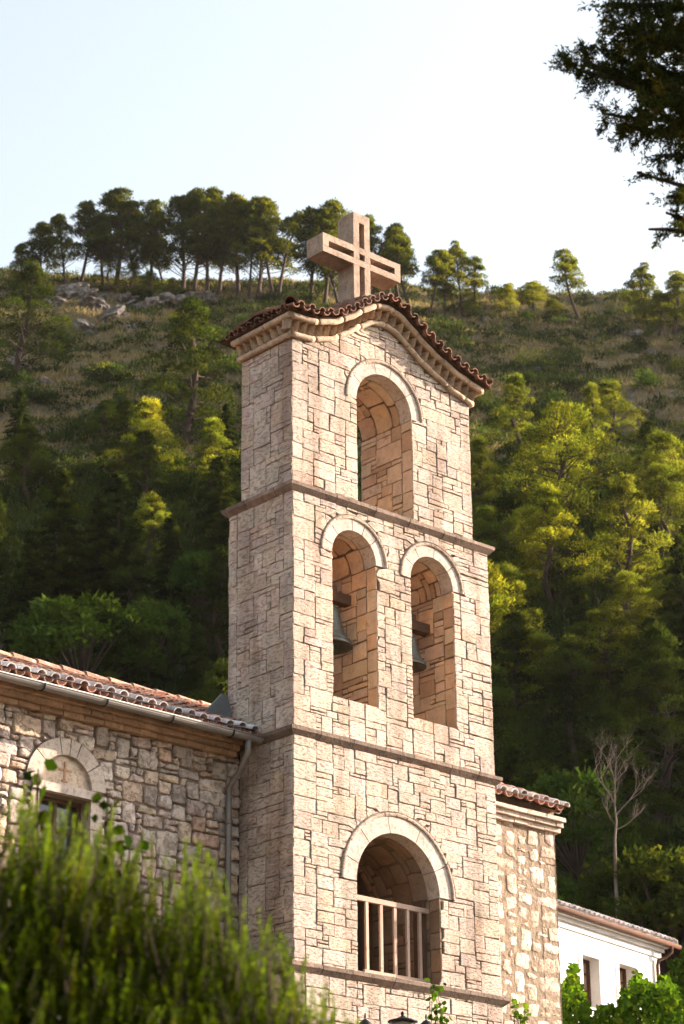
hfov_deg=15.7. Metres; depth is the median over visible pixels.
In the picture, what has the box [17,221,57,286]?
pine tree
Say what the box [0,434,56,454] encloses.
shrub
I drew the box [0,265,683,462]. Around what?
scrub
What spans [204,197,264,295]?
pine tree
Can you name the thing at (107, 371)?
shrub
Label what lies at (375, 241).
pine tree
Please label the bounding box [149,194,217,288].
pine tree
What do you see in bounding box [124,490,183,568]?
pine tree
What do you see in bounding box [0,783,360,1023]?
rosemary bush
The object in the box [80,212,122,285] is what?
pine tree
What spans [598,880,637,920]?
broadleaf tree
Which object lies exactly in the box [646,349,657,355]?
rock
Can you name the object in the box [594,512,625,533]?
shrub
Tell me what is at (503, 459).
shrub
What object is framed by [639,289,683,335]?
pine tree
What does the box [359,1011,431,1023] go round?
street lamp
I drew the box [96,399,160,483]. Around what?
pine tree
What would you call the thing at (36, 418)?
shrub
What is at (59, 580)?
conifer
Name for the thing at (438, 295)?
shrub
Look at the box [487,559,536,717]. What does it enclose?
pine tree
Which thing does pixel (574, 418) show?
pine tree
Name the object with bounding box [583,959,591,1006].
window
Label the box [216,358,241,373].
shrub
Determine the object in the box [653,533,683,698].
conifer
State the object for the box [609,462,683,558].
pine tree
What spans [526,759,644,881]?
broadleaf tree
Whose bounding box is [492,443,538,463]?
shrub
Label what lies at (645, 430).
pine tree
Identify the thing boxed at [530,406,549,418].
shrub
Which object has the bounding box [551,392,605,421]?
shrub
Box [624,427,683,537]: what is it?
pine tree
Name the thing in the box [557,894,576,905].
broadleaf tree
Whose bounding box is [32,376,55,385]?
rock
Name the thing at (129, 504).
shrub
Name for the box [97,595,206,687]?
broadleaf tree
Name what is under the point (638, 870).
broadleaf tree
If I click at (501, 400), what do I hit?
shrub
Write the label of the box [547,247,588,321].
pine tree
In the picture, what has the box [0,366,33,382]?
shrub
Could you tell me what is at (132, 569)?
conifer
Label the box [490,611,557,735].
pine tree
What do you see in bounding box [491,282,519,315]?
pine tree
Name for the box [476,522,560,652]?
pine tree
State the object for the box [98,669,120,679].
pine tree
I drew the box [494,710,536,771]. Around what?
pine tree
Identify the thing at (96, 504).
conifer
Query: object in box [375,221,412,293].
pine tree
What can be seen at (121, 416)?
shrub
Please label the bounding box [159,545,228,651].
broadleaf tree
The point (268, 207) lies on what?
pine tree
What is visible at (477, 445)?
pine tree
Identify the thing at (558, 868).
shrub
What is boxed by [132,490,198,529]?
shrub
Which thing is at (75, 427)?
shrub
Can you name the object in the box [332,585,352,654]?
bell
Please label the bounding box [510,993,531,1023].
climbing plant
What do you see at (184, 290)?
shrub
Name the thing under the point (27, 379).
shrub
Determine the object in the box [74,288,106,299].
rock
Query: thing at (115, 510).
conifer
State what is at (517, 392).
pine tree
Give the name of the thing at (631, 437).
shrub
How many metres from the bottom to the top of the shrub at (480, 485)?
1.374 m
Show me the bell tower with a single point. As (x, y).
(371, 758)
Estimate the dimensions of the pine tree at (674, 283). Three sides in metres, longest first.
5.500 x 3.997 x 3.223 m
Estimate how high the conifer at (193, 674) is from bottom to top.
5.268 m
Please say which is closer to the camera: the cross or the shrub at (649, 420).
the cross
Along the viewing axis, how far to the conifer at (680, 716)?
86.40 m
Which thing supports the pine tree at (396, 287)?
on the hillside
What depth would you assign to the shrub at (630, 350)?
178.92 m
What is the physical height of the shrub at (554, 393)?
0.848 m
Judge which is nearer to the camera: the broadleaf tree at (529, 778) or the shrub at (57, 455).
the broadleaf tree at (529, 778)
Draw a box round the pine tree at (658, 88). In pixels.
[544,0,683,252]
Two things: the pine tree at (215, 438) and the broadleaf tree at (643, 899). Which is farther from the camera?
the pine tree at (215, 438)
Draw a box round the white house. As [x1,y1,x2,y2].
[557,899,681,1021]
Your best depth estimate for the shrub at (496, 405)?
144.09 m
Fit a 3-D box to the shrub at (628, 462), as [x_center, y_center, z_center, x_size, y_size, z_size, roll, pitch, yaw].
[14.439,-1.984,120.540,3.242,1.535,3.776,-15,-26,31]
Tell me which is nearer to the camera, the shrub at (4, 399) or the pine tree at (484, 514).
the pine tree at (484, 514)
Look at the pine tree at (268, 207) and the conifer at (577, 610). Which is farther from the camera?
the pine tree at (268, 207)
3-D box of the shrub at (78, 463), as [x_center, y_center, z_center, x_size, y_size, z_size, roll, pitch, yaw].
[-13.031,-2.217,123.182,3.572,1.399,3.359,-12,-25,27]
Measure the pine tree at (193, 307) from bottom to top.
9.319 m
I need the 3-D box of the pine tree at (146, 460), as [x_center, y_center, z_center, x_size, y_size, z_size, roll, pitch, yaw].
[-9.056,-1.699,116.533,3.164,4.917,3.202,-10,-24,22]
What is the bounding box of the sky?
[0,0,683,295]
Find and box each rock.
[7,357,30,369]
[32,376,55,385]
[43,296,67,306]
[55,282,89,298]
[70,318,97,332]
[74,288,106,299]
[79,296,109,311]
[84,329,100,336]
[99,304,129,319]
[116,292,139,304]
[125,323,145,330]
[132,296,165,309]
[152,292,176,306]
[175,294,186,306]
[184,291,196,296]
[193,290,218,302]
[627,329,643,337]
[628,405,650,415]
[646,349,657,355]
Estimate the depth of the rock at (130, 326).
188.58 m
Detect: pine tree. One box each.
[0,259,79,381]
[0,422,76,499]
[0,489,22,612]
[8,243,34,296]
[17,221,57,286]
[42,213,85,284]
[63,200,103,281]
[76,398,125,452]
[79,186,159,287]
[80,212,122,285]
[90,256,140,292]
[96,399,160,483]
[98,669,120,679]
[105,396,195,488]
[109,201,155,286]
[113,429,182,502]
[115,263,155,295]
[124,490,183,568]
[131,198,168,289]
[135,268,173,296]
[139,234,171,288]
[139,295,241,446]
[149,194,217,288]
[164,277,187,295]
[169,186,219,291]
[179,186,233,290]
[180,549,228,674]
[186,416,240,495]
[187,658,227,703]
[188,456,240,523]
[194,538,228,636]
[198,190,246,296]
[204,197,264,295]
[205,457,240,524]
[225,195,297,297]
[238,202,265,298]
[253,219,282,296]
[263,209,306,295]
[287,205,337,303]
[301,206,337,302]
[309,196,351,304]
[364,213,389,293]
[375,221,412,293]
[380,227,421,313]
[380,232,416,304]
[418,249,451,317]
[429,248,455,316]
[439,240,483,317]
[459,298,484,316]
[460,254,489,311]
[470,434,502,523]
[472,504,515,580]
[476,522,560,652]
[480,372,534,448]
[483,399,635,535]
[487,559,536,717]
[488,560,547,680]
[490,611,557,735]
[490,661,566,820]
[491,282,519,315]
[491,502,567,579]
[494,630,596,729]
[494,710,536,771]
[509,632,624,775]
[512,481,610,606]
[514,280,550,313]
[527,400,595,499]
[528,768,550,787]
[539,602,642,700]
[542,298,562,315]
[544,0,683,252]
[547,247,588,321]
[556,708,683,856]
[577,473,674,610]
[579,378,656,446]
[579,381,616,465]
[583,621,683,824]
[588,569,664,646]
[604,547,670,597]
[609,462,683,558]
[616,419,683,505]
[617,261,667,330]
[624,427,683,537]
[629,557,681,641]
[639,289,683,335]
[650,522,683,642]
[655,269,683,334]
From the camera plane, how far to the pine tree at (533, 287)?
197.22 m
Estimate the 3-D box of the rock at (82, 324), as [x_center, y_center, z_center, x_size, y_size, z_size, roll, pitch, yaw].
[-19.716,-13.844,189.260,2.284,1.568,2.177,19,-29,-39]
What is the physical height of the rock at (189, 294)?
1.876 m
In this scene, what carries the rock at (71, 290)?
on the hillside
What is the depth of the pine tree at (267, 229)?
210.29 m
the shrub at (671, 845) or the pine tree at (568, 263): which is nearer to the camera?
the shrub at (671, 845)
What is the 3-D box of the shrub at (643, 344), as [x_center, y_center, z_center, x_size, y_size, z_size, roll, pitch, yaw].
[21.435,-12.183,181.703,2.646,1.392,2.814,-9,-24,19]
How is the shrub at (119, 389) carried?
on the hillside
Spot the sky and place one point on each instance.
(447, 121)
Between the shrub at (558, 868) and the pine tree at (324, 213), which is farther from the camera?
the pine tree at (324, 213)
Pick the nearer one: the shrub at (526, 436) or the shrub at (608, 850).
the shrub at (608, 850)
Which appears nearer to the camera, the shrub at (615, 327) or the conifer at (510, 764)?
the conifer at (510, 764)
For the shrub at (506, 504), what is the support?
on the hillside
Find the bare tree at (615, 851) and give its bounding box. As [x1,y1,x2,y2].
[590,724,658,917]
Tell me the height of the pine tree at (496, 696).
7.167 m
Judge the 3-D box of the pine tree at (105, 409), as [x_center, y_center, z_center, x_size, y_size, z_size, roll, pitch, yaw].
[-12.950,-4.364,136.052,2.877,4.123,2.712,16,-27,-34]
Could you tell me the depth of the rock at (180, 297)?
207.39 m
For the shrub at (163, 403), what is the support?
on the hillside
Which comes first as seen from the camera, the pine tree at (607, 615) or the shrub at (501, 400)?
the pine tree at (607, 615)
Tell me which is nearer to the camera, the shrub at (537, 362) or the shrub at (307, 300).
the shrub at (537, 362)
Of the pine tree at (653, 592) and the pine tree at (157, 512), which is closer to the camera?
the pine tree at (653, 592)
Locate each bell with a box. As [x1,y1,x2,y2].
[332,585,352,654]
[411,614,429,672]
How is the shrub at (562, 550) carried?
on the hillside
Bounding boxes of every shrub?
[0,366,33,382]
[0,396,13,407]
[0,399,15,413]
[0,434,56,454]
[1,370,57,395]
[6,443,85,484]
[14,383,61,405]
[23,412,65,429]
[45,330,78,346]
[49,415,112,441]
[50,453,115,477]
[70,499,91,513]
[76,359,129,385]
[86,397,125,420]
[91,283,110,291]
[92,451,124,468]
[94,361,134,378]
[99,391,129,404]
[102,364,143,383]
[107,409,143,427]
[116,386,130,397]
[117,476,157,496]
[123,499,151,523]
[128,497,178,519]
[129,499,182,515]
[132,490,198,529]
[135,395,169,411]
[137,285,162,297]
[137,464,190,495]
[154,280,169,288]
[155,457,188,475]
[158,445,210,472]
[159,492,190,503]
[160,403,211,422]
[165,309,186,322]
[167,373,205,384]
[176,287,194,293]
[195,321,231,342]
[197,342,222,356]
[202,334,220,344]
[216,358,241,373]
[254,291,278,301]
[297,290,323,303]
[381,288,402,297]
[409,307,432,315]
[427,291,454,299]
[470,390,499,408]
[471,474,517,493]
[472,462,505,474]
[480,401,522,428]
[482,331,493,336]
[484,394,513,412]
[485,453,538,475]
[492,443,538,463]
[493,485,568,513]
[494,440,519,457]
[499,474,567,507]
[502,529,574,562]
[510,355,547,372]
[512,347,557,366]
[517,426,563,447]
[519,369,549,386]
[522,381,569,409]
[529,472,589,483]
[530,393,563,410]
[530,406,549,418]
[537,450,591,471]
[539,387,567,400]
[543,374,591,391]
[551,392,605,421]
[552,308,568,313]
[555,831,588,868]
[556,863,603,894]
[556,870,589,899]
[560,836,612,875]
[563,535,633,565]
[574,387,605,397]
[587,479,610,488]
[590,377,624,390]
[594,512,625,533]
[594,839,652,865]
[596,304,619,315]
[599,464,622,477]
[603,292,619,299]
[603,320,633,335]
[608,446,643,473]
[617,341,641,353]
[618,427,642,443]
[620,332,651,349]
[626,431,683,452]
[628,368,664,388]
[633,373,659,380]
[637,415,657,425]
[641,324,656,336]
[643,813,683,853]
[643,839,682,854]
[655,837,681,856]
[666,332,683,346]
[667,356,683,371]
[667,420,683,430]
[667,436,683,458]
[670,383,683,403]
[670,428,683,442]
[675,372,683,382]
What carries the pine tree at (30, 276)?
on the hillside
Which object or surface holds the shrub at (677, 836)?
on the hillside
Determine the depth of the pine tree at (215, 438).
118.02 m
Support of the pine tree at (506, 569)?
on the hillside
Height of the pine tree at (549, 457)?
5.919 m
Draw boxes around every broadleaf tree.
[5,589,169,684]
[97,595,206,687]
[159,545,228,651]
[495,762,545,789]
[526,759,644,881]
[556,874,588,903]
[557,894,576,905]
[567,842,683,974]
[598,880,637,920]
[630,873,683,937]
[630,880,683,951]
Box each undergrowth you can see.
[0,273,683,844]
[0,452,683,919]
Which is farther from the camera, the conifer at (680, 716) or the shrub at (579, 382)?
the shrub at (579, 382)
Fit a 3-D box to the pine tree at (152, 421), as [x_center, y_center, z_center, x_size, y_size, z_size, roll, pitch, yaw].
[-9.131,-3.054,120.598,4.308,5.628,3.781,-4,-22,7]
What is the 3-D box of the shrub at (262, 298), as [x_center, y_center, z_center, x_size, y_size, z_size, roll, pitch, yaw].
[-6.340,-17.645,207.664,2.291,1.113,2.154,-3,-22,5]
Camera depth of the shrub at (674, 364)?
174.44 m
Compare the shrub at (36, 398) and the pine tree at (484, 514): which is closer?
the pine tree at (484, 514)
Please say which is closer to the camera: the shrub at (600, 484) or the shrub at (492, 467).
the shrub at (600, 484)
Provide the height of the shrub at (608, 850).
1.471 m
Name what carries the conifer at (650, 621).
on the hillside
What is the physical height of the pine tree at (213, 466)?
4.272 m
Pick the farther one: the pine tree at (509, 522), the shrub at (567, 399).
the shrub at (567, 399)
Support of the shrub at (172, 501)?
on the hillside
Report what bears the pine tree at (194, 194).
on the hillside
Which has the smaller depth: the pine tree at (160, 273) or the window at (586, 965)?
the window at (586, 965)
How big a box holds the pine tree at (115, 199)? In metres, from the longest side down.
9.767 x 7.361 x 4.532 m
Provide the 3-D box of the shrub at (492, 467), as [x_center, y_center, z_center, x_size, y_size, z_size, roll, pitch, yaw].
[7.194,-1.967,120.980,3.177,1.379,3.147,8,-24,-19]
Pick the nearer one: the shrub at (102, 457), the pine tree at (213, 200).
the shrub at (102, 457)
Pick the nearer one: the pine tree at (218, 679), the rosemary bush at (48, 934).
the rosemary bush at (48, 934)
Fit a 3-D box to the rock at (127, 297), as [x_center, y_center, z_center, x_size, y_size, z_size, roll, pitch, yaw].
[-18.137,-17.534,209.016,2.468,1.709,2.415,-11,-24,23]
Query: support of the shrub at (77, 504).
on the hillside
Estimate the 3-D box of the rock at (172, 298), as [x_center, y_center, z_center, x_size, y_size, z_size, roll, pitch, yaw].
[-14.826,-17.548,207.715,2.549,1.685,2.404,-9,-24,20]
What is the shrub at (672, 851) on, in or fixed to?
on the hillside
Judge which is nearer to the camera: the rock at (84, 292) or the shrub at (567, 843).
the shrub at (567, 843)
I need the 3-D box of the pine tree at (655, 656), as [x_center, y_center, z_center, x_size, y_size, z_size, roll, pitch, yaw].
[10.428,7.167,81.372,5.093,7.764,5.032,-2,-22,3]
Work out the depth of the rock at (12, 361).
174.01 m
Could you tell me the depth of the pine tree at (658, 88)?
13.66 m
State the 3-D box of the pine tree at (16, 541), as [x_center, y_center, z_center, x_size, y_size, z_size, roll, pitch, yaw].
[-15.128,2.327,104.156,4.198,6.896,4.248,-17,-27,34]
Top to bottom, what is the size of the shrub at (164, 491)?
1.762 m
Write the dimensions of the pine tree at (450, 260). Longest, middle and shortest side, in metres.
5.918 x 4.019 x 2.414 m
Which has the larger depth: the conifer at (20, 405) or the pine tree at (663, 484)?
the conifer at (20, 405)
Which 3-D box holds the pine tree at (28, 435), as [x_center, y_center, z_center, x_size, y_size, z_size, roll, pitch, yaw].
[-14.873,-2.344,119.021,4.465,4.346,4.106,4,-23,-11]
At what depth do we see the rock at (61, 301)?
200.87 m
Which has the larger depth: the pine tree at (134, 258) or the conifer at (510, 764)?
the pine tree at (134, 258)
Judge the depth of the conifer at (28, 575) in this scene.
100.41 m
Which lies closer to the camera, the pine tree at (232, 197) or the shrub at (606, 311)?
the shrub at (606, 311)
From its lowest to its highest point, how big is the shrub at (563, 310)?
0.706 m
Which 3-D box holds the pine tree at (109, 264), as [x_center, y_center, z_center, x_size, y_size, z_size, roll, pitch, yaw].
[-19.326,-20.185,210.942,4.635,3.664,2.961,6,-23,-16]
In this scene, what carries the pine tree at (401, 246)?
on the hillside
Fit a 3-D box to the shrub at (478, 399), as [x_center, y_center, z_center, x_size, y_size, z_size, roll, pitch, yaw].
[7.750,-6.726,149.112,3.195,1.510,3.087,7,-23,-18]
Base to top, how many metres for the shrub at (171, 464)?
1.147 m
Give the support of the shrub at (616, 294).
on the hillside
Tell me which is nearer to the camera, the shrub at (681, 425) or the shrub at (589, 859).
the shrub at (589, 859)
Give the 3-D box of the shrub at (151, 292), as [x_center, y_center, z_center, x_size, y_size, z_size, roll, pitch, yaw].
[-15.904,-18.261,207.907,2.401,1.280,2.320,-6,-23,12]
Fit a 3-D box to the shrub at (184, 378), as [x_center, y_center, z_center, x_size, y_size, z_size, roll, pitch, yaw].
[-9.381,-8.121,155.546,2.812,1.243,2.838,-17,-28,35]
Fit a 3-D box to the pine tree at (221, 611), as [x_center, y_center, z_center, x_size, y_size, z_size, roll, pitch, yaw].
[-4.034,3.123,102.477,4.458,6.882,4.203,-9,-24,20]
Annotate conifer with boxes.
[1,390,37,456]
[1,529,59,658]
[2,411,30,481]
[7,467,99,610]
[66,494,126,635]
[80,471,154,607]
[88,524,173,684]
[146,518,196,649]
[172,623,217,699]
[195,460,237,552]
[212,402,240,463]
[495,743,531,788]
[550,700,590,777]
[552,586,612,704]
[592,669,646,783]
[624,615,682,752]
[649,646,683,785]
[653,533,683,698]
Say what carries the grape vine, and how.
on the hillside
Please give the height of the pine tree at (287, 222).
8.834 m
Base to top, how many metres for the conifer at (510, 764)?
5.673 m
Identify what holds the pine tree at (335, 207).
on the hillside
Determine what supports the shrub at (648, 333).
on the hillside
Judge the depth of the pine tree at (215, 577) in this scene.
99.52 m
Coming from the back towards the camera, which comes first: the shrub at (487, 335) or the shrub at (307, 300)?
the shrub at (307, 300)
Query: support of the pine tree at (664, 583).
on the hillside
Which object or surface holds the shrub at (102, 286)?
on the hillside
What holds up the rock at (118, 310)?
on the hillside
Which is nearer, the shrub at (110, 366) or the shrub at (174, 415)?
the shrub at (174, 415)
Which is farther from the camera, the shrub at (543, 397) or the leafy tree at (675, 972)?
the shrub at (543, 397)
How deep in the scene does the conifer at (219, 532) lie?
111.03 m
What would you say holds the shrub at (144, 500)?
on the hillside
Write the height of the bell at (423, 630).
0.714 m
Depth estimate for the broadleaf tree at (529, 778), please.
85.83 m
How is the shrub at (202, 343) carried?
on the hillside
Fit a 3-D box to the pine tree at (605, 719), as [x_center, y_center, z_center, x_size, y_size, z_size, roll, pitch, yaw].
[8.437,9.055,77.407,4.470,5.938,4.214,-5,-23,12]
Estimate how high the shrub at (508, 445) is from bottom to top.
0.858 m
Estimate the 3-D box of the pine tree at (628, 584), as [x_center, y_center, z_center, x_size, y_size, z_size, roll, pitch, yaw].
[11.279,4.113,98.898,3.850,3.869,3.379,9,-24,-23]
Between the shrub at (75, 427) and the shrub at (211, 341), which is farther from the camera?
the shrub at (211, 341)
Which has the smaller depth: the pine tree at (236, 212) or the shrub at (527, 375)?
the shrub at (527, 375)
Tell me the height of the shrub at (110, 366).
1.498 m
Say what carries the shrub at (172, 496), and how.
on the hillside
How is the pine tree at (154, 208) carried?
on the hillside
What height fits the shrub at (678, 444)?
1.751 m
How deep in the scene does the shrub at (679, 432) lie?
146.05 m
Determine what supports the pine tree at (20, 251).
on the hillside
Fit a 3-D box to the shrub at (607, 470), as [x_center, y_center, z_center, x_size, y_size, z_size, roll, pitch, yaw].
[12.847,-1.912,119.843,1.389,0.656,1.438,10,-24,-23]
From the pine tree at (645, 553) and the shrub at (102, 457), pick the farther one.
the shrub at (102, 457)
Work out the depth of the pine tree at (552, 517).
104.37 m
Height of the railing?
1.024 m
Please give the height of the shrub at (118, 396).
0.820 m
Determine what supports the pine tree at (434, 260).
on the hillside
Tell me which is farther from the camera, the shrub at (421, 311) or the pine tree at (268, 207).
the pine tree at (268, 207)
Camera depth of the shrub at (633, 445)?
126.82 m
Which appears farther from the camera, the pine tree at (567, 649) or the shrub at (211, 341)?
the shrub at (211, 341)
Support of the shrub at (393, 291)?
on the hillside
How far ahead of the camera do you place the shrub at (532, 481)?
116.79 m
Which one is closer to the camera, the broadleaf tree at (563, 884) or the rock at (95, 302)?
the broadleaf tree at (563, 884)
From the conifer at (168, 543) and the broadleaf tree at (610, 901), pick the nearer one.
the broadleaf tree at (610, 901)
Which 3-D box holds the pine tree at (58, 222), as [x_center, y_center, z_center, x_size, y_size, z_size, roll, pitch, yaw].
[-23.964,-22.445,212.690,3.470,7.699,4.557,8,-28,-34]
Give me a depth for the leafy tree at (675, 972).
42.63 m
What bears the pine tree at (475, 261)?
on the hillside
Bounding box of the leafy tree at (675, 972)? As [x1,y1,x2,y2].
[662,942,683,999]
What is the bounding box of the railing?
[357,895,429,982]
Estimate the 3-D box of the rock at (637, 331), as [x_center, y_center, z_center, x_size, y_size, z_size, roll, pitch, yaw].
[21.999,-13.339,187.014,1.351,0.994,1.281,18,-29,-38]
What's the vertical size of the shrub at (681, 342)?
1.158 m
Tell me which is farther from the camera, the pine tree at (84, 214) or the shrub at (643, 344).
the pine tree at (84, 214)
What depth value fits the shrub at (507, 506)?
114.53 m
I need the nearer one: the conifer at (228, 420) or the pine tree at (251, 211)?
the conifer at (228, 420)
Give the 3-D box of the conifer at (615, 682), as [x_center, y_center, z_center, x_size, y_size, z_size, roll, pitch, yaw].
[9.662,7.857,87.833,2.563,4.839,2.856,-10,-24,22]
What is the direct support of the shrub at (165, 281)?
on the hillside
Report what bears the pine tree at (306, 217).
on the hillside
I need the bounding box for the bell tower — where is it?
[219,292,510,1023]
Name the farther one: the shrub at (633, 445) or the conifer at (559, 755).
the shrub at (633, 445)
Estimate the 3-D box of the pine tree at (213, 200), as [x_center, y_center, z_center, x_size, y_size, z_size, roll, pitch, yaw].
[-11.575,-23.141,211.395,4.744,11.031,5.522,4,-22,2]
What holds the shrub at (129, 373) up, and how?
on the hillside
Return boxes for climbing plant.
[424,978,451,1023]
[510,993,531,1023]
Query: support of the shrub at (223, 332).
on the hillside
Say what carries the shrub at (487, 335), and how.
on the hillside
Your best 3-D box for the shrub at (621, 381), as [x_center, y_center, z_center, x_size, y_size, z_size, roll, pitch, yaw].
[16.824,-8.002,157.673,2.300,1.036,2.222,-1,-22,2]
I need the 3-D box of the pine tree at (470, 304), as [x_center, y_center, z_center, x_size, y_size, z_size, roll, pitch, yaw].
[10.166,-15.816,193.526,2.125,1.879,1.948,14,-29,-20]
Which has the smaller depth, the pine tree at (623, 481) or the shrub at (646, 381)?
the pine tree at (623, 481)
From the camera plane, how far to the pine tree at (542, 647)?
93.67 m
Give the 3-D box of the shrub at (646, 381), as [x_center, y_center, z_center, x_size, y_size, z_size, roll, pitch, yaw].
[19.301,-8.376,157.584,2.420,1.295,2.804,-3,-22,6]
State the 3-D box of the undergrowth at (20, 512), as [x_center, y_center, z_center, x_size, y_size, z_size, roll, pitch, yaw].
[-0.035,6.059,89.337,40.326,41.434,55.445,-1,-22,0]
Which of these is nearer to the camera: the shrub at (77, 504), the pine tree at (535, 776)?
the pine tree at (535, 776)
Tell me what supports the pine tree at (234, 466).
on the hillside
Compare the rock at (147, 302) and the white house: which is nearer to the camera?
the white house
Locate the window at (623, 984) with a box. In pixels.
[619,967,626,988]
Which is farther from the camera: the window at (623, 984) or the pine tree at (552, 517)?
the pine tree at (552, 517)
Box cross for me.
[307,211,400,316]
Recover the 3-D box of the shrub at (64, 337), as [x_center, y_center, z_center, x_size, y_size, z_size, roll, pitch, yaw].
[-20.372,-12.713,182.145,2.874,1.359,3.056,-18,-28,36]
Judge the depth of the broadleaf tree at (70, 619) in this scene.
93.59 m
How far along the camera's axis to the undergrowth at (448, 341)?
172.84 m
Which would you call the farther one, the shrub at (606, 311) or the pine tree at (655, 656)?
the shrub at (606, 311)
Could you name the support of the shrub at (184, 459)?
on the hillside
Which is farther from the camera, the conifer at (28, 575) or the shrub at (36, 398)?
the shrub at (36, 398)
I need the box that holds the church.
[0,650,569,1023]
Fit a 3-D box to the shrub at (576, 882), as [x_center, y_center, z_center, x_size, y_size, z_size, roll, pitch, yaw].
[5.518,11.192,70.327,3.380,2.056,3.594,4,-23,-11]
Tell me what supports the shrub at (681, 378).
on the hillside
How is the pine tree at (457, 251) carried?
on the hillside
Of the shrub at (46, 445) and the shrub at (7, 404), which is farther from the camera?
the shrub at (7, 404)
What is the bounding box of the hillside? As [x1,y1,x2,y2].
[0,270,683,773]
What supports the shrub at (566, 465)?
on the hillside
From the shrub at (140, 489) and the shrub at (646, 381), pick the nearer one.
the shrub at (140, 489)
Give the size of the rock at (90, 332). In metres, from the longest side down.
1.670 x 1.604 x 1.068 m
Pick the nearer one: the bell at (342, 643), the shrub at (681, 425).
the bell at (342, 643)
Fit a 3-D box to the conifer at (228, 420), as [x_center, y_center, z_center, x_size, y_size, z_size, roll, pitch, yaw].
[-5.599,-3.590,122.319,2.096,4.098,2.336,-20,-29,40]
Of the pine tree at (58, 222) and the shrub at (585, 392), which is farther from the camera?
the pine tree at (58, 222)
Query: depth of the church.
27.43 m
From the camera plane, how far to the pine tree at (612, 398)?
142.41 m
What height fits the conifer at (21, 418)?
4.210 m
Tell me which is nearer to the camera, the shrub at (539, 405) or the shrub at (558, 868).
the shrub at (558, 868)
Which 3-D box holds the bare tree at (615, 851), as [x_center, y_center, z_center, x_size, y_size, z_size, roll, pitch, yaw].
[7.405,9.652,63.369,1.868,9.076,1.592,-1,-22,0]
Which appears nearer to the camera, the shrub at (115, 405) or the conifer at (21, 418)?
the conifer at (21, 418)
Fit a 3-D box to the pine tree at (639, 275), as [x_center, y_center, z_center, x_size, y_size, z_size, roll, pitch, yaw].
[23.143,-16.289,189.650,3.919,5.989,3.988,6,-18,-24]
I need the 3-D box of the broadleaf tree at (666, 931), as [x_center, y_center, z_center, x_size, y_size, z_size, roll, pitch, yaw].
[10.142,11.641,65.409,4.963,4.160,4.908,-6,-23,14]
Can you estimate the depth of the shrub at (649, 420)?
150.92 m
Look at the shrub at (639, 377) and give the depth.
164.28 m
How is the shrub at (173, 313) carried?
on the hillside
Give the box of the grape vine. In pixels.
[561,963,683,1023]
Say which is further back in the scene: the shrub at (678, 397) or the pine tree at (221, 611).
the shrub at (678, 397)
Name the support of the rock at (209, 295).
on the hillside
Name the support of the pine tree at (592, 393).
on the hillside

